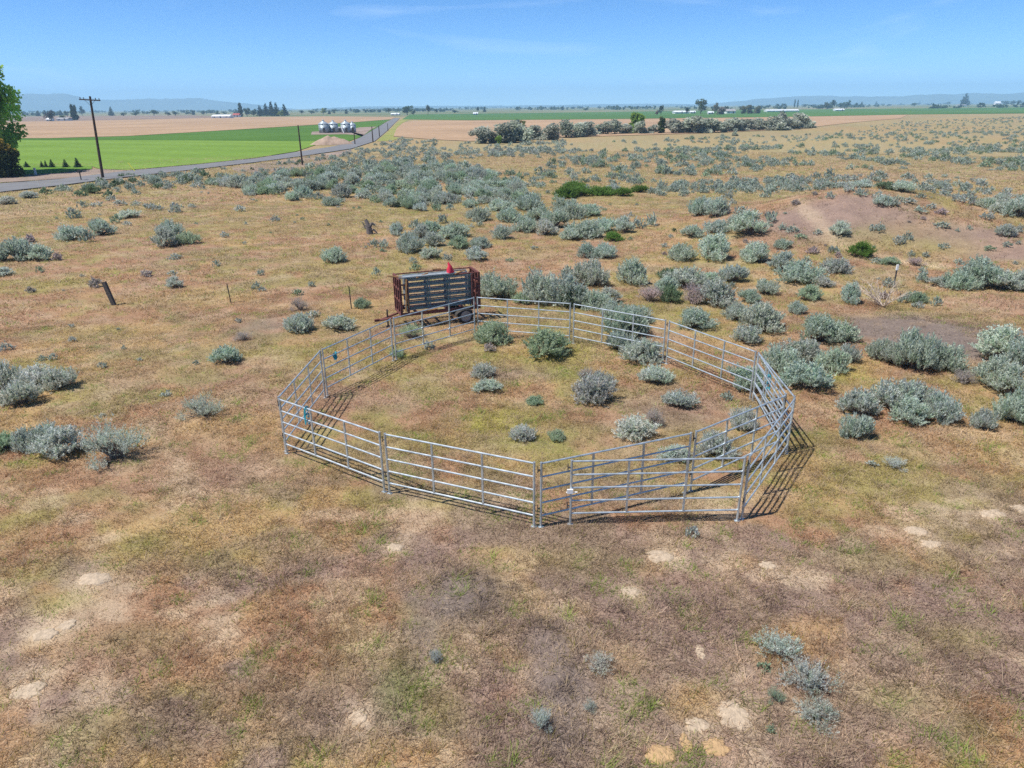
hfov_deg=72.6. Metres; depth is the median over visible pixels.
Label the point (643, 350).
sagebrush
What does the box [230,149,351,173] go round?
roadside bank
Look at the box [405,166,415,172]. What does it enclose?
sagebrush
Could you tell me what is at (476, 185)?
sagebrush
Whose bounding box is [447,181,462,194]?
sagebrush
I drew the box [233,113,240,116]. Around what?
farm house
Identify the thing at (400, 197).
sagebrush
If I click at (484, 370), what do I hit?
sagebrush
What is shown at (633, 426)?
sagebrush
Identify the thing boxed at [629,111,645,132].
broadleaf tree
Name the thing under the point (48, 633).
dirt mound
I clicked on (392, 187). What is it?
sagebrush
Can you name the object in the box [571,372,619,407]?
sagebrush
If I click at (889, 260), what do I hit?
sagebrush
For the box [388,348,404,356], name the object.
sagebrush
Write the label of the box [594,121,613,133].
olive tree
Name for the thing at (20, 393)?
sagebrush
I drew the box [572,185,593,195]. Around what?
rabbitbrush
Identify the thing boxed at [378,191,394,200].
sagebrush
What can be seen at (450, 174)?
sagebrush
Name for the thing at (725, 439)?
corral fence
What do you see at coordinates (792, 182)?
distant sagebrush
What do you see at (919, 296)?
sagebrush
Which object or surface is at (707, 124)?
olive tree
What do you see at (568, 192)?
rabbitbrush
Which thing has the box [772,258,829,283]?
sagebrush
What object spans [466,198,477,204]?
sagebrush
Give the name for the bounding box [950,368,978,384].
dead shrub
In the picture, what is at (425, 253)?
sagebrush
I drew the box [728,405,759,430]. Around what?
sagebrush
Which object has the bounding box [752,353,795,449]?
corral fence
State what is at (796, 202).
dead shrub
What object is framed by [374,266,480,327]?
stock panel trailer
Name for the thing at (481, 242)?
sagebrush
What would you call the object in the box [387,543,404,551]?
dirt mound
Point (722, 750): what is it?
dirt mound
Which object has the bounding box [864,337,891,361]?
sagebrush
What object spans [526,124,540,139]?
olive tree
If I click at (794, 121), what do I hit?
olive tree
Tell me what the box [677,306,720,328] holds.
sagebrush
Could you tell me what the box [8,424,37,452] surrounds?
sagebrush
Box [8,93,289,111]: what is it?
distant hills
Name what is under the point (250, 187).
sagebrush
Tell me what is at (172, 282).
sagebrush
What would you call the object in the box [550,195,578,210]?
sagebrush
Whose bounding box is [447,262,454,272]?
warning flag
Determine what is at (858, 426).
sagebrush
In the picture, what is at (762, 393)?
corral fence
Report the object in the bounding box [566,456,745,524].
corral gate
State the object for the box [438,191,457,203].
sagebrush
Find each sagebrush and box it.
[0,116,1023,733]
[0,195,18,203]
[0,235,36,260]
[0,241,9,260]
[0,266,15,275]
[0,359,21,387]
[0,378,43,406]
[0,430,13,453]
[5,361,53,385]
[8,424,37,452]
[17,190,38,197]
[25,243,53,260]
[25,418,55,437]
[25,423,89,459]
[35,364,79,393]
[52,223,87,241]
[78,412,149,470]
[79,183,102,192]
[86,217,117,235]
[117,208,141,218]
[147,174,161,183]
[149,225,179,246]
[154,218,184,236]
[164,275,183,287]
[173,388,225,420]
[174,230,203,243]
[203,177,217,184]
[207,343,242,362]
[216,177,227,186]
[225,173,243,187]
[241,183,257,192]
[242,175,256,186]
[243,189,256,194]
[254,185,270,194]
[259,176,277,186]
[266,173,280,179]
[275,169,290,177]
[276,180,291,186]
[279,176,293,187]
[282,312,314,333]
[284,191,299,200]
[289,167,304,176]
[291,178,305,188]
[292,184,312,196]
[303,174,316,180]
[303,178,321,189]
[314,166,324,175]
[316,174,328,181]
[316,179,328,189]
[319,246,347,262]
[320,196,341,205]
[321,313,356,330]
[322,170,337,180]
[325,177,339,188]
[329,182,353,198]
[331,165,341,173]
[338,170,348,177]
[344,173,359,184]
[353,297,371,308]
[354,188,366,194]
[360,179,375,189]
[360,189,371,198]
[362,172,374,179]
[364,176,376,184]
[370,171,389,183]
[372,165,382,170]
[372,169,384,174]
[376,187,392,195]
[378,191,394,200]
[379,161,391,166]
[383,164,396,172]
[383,173,397,180]
[383,183,397,194]
[383,196,399,206]
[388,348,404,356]
[389,221,403,235]
[393,178,408,188]
[394,195,406,206]
[394,229,425,253]
[397,321,424,337]
[399,157,412,163]
[399,187,415,194]
[400,196,417,208]
[401,195,421,203]
[402,160,420,169]
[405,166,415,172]
[407,171,420,182]
[407,191,423,195]
[410,167,425,177]
[410,223,428,237]
[411,201,427,210]
[413,192,424,197]
[416,195,428,204]
[417,187,432,197]
[418,177,438,189]
[418,246,442,258]
[421,175,435,180]
[421,230,445,245]
[423,169,436,177]
[423,219,441,232]
[427,160,441,166]
[428,648,442,664]
[431,184,446,196]
[431,191,450,203]
[436,171,445,176]
[436,225,456,238]
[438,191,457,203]
[439,221,470,235]
[442,170,458,182]
[444,162,458,169]
[446,234,470,248]
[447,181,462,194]
[453,170,467,178]
[460,180,475,187]
[461,185,477,194]
[462,200,474,207]
[463,245,488,259]
[464,205,491,221]
[465,167,476,173]
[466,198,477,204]
[469,236,492,247]
[470,362,497,378]
[471,167,486,177]
[471,377,503,391]
[472,183,482,189]
[473,188,486,196]
[473,318,513,345]
[477,195,494,203]
[480,268,520,297]
[481,186,497,191]
[483,174,493,181]
[483,180,497,186]
[484,177,500,180]
[485,197,517,211]
[486,169,498,176]
[491,224,513,240]
[495,187,512,196]
[495,206,520,222]
[497,179,508,187]
[497,191,511,200]
[505,176,526,185]
[505,179,526,191]
[508,422,537,441]
[509,192,523,200]
[509,213,536,232]
[510,191,545,210]
[510,291,529,302]
[512,186,530,195]
[521,265,557,305]
[522,326,572,358]
[525,204,551,220]
[525,395,543,405]
[528,705,552,732]
[535,218,560,234]
[539,207,569,226]
[545,272,587,306]
[547,429,564,441]
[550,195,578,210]
[555,201,587,219]
[556,287,586,307]
[559,227,583,240]
[564,218,605,239]
[565,255,610,286]
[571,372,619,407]
[574,289,613,311]
[576,241,598,257]
[577,203,601,215]
[582,699,596,713]
[583,650,617,676]
[590,369,613,384]
[593,240,617,258]
[595,216,617,231]
[597,286,622,301]
[599,300,623,315]
[601,304,650,336]
[605,329,635,349]
[606,183,620,190]
[611,412,661,444]
[613,215,635,232]
[614,304,655,323]
[616,255,650,285]
[618,335,664,365]
[636,366,668,381]
[640,362,675,383]
[653,443,691,462]
[654,275,679,290]
[655,265,675,277]
[656,264,709,287]
[658,283,682,301]
[660,387,700,407]
[666,241,698,261]
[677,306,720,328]
[680,224,705,237]
[686,195,707,215]
[694,276,741,307]
[696,429,741,459]
[697,230,732,261]
[700,271,721,281]
[702,218,729,232]
[703,196,731,215]
[716,263,749,280]
[720,300,746,317]
[725,208,770,234]
[725,304,742,319]
[726,213,746,225]
[726,361,766,391]
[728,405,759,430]
[729,324,763,343]
[736,301,789,333]
[737,287,762,303]
[739,240,768,259]
[739,240,769,262]
[739,300,785,325]
[751,624,804,660]
[755,278,780,293]
[759,340,801,372]
[766,250,798,269]
[767,681,786,704]
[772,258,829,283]
[772,357,835,387]
[773,238,792,249]
[776,654,843,695]
[779,335,826,364]
[788,299,807,314]
[792,687,842,737]
[795,284,823,300]
[797,312,850,342]
[813,346,852,374]
[814,275,836,287]
[817,257,854,273]
[826,320,863,341]
[828,220,851,234]
[834,385,883,415]
[837,411,875,439]
[840,280,861,304]
[840,343,863,360]
[849,179,875,187]
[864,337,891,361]
[870,377,924,414]
[872,194,895,205]
[874,180,893,188]
[879,255,900,264]
[879,340,908,365]
[880,454,908,472]
[887,393,935,425]
[888,178,917,191]
[895,326,945,368]
[907,290,929,302]
[915,381,939,405]
[919,388,966,425]
[929,276,950,287]
[929,336,972,371]
[933,180,950,188]
[941,269,982,291]
[952,253,1007,287]
[967,322,1023,357]
[967,406,999,428]
[969,352,1012,386]
[974,196,999,207]
[979,268,1023,290]
[985,201,1005,211]
[987,361,1023,393]
[988,386,1023,422]
[994,195,1023,216]
[994,223,1019,235]
[995,193,1010,199]
[998,330,1023,369]
[1009,267,1023,290]
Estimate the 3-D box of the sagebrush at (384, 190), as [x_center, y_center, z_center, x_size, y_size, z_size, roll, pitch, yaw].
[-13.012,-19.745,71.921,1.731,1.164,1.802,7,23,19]
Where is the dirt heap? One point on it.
(327, 140)
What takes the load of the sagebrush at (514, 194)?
on the ground at (858, 213)
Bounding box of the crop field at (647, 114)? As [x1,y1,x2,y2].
[403,107,1023,119]
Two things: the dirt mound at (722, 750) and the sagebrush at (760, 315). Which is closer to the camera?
the dirt mound at (722, 750)
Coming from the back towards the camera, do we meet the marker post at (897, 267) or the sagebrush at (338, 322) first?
the marker post at (897, 267)
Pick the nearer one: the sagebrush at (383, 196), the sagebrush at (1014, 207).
the sagebrush at (1014, 207)
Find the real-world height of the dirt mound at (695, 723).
0.063 m
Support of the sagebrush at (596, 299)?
on the ground at (858, 213)
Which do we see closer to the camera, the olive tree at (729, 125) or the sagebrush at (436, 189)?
the sagebrush at (436, 189)
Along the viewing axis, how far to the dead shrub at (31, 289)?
35.27 m
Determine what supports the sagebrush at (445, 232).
on the ground at (858, 213)
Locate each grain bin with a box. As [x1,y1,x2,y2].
[318,120,328,132]
[328,120,338,132]
[341,120,350,132]
[350,121,355,131]
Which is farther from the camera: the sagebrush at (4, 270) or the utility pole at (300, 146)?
the utility pole at (300, 146)
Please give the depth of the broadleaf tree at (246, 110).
808.59 m
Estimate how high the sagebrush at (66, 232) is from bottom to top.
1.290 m
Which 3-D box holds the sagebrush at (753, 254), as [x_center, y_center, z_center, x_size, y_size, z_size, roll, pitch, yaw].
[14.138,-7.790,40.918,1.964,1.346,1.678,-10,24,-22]
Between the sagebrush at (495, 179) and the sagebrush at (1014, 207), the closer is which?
the sagebrush at (1014, 207)
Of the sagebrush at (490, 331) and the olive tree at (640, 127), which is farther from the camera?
the olive tree at (640, 127)
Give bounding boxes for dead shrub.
[23,233,35,241]
[24,286,36,292]
[51,252,61,260]
[87,276,101,287]
[140,268,153,276]
[232,331,252,340]
[290,294,308,311]
[484,342,496,351]
[576,366,593,377]
[637,283,668,301]
[644,404,665,426]
[680,280,705,304]
[791,199,800,204]
[805,246,820,253]
[834,251,841,256]
[845,272,917,306]
[879,289,889,299]
[904,255,926,265]
[934,207,948,214]
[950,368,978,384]
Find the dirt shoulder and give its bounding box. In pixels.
[0,169,126,181]
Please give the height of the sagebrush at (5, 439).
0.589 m
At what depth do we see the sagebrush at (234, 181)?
80.70 m
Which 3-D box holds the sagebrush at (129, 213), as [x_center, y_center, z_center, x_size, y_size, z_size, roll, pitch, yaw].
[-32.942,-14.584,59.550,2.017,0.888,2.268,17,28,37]
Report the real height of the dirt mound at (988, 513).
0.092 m
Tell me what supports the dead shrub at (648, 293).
on the ground at (858, 213)
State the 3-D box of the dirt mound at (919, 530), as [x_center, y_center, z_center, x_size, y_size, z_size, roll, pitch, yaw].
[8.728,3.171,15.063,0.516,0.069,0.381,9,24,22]
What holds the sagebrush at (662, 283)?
on the ground at (858, 213)
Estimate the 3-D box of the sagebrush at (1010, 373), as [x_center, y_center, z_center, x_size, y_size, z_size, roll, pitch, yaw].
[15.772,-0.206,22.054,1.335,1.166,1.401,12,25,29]
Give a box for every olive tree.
[468,126,493,143]
[489,132,497,142]
[493,122,516,142]
[498,119,533,141]
[518,130,533,141]
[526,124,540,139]
[535,122,560,139]
[556,119,583,137]
[573,122,589,136]
[582,121,597,135]
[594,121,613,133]
[609,118,623,133]
[620,123,633,132]
[633,120,646,132]
[646,124,659,132]
[663,118,686,132]
[677,122,691,132]
[680,115,705,132]
[689,118,717,132]
[711,120,726,131]
[716,107,725,113]
[721,122,733,131]
[724,117,742,130]
[732,128,738,135]
[739,106,746,113]
[739,119,749,130]
[743,119,759,129]
[745,105,752,113]
[752,117,768,129]
[753,105,760,112]
[763,116,792,130]
[771,111,791,125]
[786,118,800,128]
[790,112,809,127]
[803,118,816,127]
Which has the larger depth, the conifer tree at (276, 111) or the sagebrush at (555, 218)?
the conifer tree at (276, 111)
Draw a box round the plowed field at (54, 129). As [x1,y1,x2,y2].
[2,116,394,137]
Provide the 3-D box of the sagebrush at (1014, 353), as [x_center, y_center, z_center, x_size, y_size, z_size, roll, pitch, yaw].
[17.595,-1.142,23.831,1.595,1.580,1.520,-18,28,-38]
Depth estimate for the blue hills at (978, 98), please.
6011.63 m
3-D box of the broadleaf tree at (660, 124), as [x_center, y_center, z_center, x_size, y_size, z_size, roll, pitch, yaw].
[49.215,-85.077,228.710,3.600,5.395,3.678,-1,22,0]
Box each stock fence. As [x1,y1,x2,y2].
[402,269,466,306]
[403,270,467,306]
[403,274,468,307]
[405,274,470,311]
[407,273,471,309]
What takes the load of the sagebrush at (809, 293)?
on the ground at (858, 213)
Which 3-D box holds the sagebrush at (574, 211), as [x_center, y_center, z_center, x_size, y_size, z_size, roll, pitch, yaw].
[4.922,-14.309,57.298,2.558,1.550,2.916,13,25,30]
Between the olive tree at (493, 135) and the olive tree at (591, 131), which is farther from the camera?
the olive tree at (591, 131)
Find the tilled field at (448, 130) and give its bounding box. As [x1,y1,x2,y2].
[394,115,905,140]
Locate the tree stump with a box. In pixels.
[362,219,376,234]
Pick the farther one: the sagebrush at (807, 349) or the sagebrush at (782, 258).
the sagebrush at (782, 258)
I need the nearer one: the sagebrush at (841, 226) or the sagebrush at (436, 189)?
the sagebrush at (841, 226)
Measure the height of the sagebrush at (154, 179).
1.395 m
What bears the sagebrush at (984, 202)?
on the ground at (858, 213)
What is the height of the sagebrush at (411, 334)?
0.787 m
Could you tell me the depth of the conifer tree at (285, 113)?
836.30 m
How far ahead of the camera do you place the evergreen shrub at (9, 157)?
95.58 m
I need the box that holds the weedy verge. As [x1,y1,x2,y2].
[378,119,409,140]
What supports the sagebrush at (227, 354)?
on the ground at (858, 213)
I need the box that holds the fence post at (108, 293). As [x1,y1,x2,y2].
[101,281,115,304]
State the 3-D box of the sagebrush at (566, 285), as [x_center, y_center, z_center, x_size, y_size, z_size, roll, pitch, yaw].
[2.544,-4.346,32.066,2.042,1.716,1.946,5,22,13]
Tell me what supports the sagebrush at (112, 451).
on the ground at (858, 213)
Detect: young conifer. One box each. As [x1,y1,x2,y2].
[48,159,54,166]
[62,159,69,166]
[73,157,82,167]
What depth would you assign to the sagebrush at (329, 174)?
87.61 m
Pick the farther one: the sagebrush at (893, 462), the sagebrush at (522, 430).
the sagebrush at (522, 430)
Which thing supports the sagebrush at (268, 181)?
on the ground at (858, 213)
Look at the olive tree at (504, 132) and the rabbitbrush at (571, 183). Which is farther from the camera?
the olive tree at (504, 132)
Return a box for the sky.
[0,0,1023,108]
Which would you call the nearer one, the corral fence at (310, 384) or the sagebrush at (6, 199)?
the corral fence at (310, 384)
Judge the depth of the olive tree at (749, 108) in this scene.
688.17 m
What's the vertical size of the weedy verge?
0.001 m
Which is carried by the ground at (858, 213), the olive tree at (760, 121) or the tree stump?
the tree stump
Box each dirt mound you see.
[31,628,58,641]
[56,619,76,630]
[78,572,112,585]
[348,708,366,726]
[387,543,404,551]
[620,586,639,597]
[645,550,673,562]
[645,745,676,764]
[679,733,692,751]
[685,717,710,733]
[695,644,705,659]
[702,738,731,755]
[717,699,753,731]
[758,561,776,569]
[903,526,927,535]
[919,540,941,548]
[978,509,1006,517]
[1010,504,1023,513]
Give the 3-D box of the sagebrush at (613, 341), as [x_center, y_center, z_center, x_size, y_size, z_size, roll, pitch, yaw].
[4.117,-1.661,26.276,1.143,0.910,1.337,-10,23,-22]
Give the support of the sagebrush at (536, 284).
on the ground at (858, 213)
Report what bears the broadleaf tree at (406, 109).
on the ground at (858, 213)
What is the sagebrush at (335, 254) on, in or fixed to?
on the ground at (858, 213)
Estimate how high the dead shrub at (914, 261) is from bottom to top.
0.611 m
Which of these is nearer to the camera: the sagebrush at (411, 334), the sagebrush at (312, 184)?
the sagebrush at (411, 334)
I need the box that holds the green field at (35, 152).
[16,140,314,169]
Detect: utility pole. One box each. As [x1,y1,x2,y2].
[79,96,103,177]
[297,125,302,164]
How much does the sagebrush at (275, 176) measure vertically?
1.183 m
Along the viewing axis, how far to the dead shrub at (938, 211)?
45.14 m
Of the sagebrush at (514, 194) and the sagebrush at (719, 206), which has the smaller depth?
the sagebrush at (719, 206)
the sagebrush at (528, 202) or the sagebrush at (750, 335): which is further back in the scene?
the sagebrush at (528, 202)
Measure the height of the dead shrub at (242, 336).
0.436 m
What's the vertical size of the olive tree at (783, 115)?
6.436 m
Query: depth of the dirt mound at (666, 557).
14.28 m
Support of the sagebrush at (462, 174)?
on the ground at (858, 213)
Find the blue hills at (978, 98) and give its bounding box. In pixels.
[706,92,1023,105]
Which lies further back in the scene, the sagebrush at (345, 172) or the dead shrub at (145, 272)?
the sagebrush at (345, 172)
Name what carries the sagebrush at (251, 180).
on the ground at (858, 213)
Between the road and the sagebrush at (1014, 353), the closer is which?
the sagebrush at (1014, 353)
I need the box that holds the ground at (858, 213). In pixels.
[0,103,1023,767]
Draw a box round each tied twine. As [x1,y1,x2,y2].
[304,406,309,424]
[766,374,771,390]
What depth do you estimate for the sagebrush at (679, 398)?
21.21 m
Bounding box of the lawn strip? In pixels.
[14,166,91,173]
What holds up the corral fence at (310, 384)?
on the ground at (858, 213)
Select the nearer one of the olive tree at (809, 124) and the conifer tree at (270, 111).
the olive tree at (809, 124)
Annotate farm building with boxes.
[211,115,233,117]
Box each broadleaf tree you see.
[0,65,28,148]
[42,110,54,120]
[78,106,84,115]
[242,107,250,116]
[250,109,256,114]
[402,106,413,114]
[495,135,501,142]
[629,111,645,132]
[657,116,666,132]
[695,99,707,113]
[712,102,718,110]
[822,102,831,107]
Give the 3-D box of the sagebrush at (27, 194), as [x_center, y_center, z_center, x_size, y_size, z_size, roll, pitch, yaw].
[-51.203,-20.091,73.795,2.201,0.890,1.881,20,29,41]
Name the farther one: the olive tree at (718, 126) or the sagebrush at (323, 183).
the olive tree at (718, 126)
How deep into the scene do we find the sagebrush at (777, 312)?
28.96 m
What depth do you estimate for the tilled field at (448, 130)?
345.12 m
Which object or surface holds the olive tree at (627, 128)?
on the tilled field at (448, 130)
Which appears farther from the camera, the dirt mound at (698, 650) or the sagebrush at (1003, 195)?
the sagebrush at (1003, 195)
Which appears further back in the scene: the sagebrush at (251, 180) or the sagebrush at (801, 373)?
the sagebrush at (251, 180)
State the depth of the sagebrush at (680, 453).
18.11 m
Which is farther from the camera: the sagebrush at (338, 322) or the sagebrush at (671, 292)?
the sagebrush at (671, 292)
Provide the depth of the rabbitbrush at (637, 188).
74.38 m
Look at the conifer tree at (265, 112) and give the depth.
831.27 m
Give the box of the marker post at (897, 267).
[894,265,898,285]
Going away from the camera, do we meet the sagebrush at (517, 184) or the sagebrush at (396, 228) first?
the sagebrush at (396, 228)
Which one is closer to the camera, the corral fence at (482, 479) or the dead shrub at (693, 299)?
the corral fence at (482, 479)
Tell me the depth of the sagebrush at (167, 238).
46.38 m
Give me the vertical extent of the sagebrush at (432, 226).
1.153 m
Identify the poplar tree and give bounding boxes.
[69,104,75,119]
[73,105,79,119]
[238,102,243,116]
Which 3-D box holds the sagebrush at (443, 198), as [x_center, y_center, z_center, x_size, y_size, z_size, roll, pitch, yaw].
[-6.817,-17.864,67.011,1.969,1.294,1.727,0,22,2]
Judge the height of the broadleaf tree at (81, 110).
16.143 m
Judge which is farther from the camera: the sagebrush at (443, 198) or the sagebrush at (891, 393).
the sagebrush at (443, 198)
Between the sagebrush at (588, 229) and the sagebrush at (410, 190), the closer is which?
the sagebrush at (588, 229)
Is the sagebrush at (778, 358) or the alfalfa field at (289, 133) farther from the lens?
the alfalfa field at (289, 133)
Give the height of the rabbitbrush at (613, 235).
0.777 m
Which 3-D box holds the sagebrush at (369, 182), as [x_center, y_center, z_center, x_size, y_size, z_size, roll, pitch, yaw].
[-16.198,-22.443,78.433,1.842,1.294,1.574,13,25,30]
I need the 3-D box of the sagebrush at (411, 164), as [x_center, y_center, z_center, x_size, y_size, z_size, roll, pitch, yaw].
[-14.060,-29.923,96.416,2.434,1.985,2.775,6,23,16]
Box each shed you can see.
[672,111,688,113]
[763,109,798,111]
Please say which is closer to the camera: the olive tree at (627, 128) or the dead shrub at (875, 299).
the dead shrub at (875, 299)
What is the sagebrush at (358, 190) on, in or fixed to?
on the ground at (858, 213)
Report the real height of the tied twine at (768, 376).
0.551 m
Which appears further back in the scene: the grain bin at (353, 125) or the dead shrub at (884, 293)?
the grain bin at (353, 125)
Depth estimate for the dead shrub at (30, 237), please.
48.55 m
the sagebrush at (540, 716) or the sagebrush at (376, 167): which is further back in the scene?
the sagebrush at (376, 167)
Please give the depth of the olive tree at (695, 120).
226.48 m
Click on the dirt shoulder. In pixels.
(52, 175)
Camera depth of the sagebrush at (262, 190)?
74.68 m
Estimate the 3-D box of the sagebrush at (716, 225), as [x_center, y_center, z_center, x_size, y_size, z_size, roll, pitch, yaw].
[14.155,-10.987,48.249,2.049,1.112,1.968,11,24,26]
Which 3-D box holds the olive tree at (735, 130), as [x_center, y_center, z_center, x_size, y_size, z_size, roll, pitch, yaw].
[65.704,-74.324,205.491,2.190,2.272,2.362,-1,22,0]
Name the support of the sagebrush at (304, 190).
on the ground at (858, 213)
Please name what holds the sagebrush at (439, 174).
on the ground at (858, 213)
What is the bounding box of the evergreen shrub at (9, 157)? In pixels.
[0,138,25,176]
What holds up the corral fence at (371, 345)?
on the ground at (858, 213)
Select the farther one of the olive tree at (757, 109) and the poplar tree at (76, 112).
the olive tree at (757, 109)
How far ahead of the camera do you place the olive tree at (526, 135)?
180.08 m
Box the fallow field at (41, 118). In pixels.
[6,115,210,121]
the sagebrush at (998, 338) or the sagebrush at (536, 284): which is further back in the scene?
the sagebrush at (536, 284)
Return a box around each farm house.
[56,117,71,120]
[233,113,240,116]
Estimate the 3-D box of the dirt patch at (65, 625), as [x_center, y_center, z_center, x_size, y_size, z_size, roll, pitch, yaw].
[-7.974,4.322,12.512,0.327,0.053,0.319,-1,22,0]
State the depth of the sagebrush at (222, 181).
82.56 m
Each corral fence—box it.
[277,350,326,451]
[277,398,387,492]
[321,318,393,396]
[382,433,536,526]
[393,297,475,359]
[477,297,572,340]
[537,432,691,527]
[572,303,667,362]
[664,320,757,399]
[688,395,785,491]
[739,398,795,520]
[752,352,786,449]
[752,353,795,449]
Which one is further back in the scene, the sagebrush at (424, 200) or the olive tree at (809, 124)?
the olive tree at (809, 124)
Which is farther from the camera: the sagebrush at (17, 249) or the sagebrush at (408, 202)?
the sagebrush at (408, 202)
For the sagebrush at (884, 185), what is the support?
on the ground at (858, 213)
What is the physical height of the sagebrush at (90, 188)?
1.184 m
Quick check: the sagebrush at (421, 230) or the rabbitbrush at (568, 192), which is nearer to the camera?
the sagebrush at (421, 230)
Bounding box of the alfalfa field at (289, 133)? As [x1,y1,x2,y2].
[21,120,388,140]
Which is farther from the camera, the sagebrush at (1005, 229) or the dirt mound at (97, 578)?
the sagebrush at (1005, 229)
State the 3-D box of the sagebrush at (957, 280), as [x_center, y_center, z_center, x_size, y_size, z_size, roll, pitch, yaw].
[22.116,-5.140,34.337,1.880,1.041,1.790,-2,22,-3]
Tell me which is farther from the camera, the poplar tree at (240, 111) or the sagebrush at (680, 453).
the poplar tree at (240, 111)
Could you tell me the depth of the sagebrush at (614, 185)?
75.07 m
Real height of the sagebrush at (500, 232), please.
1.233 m
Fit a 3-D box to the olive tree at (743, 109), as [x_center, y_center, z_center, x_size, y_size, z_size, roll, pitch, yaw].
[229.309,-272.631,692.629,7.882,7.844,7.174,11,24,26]
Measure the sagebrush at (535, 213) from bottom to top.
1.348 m
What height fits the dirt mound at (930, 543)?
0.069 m
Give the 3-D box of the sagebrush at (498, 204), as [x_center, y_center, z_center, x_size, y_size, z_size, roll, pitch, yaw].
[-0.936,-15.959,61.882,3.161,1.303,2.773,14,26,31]
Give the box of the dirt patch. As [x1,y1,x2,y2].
[9,681,47,700]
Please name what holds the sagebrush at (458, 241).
on the ground at (858, 213)
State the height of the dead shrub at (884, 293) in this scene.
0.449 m
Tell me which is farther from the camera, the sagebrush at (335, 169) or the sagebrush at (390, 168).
the sagebrush at (390, 168)
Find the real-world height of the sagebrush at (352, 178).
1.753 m
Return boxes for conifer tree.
[108,106,114,115]
[255,105,263,115]
[261,104,268,115]
[267,101,274,115]
[272,103,279,115]
[281,105,288,115]
[958,94,969,105]
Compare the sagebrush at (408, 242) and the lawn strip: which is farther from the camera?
the lawn strip
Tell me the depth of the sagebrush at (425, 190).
71.09 m
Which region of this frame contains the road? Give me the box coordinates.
[0,118,398,191]
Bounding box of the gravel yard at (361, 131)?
[311,127,374,135]
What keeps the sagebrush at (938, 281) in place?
on the ground at (858, 213)
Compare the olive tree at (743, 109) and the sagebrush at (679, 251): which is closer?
the sagebrush at (679, 251)
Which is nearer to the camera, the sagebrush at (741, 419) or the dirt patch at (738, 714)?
the dirt patch at (738, 714)
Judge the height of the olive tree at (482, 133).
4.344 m
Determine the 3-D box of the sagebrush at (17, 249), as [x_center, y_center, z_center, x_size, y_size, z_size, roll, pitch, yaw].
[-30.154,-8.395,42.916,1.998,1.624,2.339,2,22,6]
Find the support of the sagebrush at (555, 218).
on the ground at (858, 213)
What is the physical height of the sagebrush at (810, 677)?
0.504 m
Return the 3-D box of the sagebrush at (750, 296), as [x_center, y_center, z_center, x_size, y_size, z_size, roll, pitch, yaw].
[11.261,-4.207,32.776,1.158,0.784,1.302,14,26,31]
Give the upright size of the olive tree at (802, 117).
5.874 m
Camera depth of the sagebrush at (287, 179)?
80.97 m
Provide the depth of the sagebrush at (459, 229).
49.51 m
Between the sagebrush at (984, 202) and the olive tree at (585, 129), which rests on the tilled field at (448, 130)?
the olive tree at (585, 129)
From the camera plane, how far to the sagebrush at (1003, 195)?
64.31 m
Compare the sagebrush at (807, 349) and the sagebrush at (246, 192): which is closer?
the sagebrush at (807, 349)
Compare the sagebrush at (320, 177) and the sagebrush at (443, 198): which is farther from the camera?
the sagebrush at (320, 177)
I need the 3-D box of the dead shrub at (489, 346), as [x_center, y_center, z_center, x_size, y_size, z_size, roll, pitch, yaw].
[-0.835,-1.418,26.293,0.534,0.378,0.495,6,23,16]
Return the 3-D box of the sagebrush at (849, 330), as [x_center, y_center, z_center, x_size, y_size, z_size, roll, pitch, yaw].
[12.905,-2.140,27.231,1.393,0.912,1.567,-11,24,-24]
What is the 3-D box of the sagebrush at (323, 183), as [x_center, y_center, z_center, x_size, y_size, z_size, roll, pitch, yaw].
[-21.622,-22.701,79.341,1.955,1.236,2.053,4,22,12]
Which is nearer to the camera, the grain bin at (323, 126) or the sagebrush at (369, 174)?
the sagebrush at (369, 174)
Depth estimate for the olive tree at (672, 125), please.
227.39 m
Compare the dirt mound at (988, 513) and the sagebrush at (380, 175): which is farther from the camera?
the sagebrush at (380, 175)
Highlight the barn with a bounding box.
[724,109,735,113]
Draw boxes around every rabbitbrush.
[552,184,580,198]
[563,180,586,187]
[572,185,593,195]
[587,184,617,195]
[604,231,625,240]
[612,186,633,195]
[631,184,649,191]
[845,240,878,256]
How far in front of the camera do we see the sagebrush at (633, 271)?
35.79 m
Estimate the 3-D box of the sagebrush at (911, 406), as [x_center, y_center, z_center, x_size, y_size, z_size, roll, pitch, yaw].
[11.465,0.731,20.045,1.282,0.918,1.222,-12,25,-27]
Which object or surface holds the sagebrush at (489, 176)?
on the ground at (858, 213)
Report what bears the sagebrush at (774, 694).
on the ground at (858, 213)
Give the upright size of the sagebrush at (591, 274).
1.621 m
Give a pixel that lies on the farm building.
(222, 116)
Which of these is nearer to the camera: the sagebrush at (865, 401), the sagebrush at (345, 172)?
the sagebrush at (865, 401)
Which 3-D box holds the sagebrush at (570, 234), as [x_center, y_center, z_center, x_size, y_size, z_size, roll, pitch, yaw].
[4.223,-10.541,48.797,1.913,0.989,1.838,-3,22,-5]
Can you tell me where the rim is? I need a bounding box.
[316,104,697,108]
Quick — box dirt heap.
[310,135,352,144]
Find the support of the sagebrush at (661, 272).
on the ground at (858, 213)
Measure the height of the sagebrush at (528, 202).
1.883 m
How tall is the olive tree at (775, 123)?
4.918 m
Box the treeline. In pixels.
[11,102,1023,115]
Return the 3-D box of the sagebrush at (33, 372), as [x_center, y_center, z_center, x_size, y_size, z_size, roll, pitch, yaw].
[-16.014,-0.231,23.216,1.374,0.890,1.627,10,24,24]
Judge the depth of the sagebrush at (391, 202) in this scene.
64.99 m

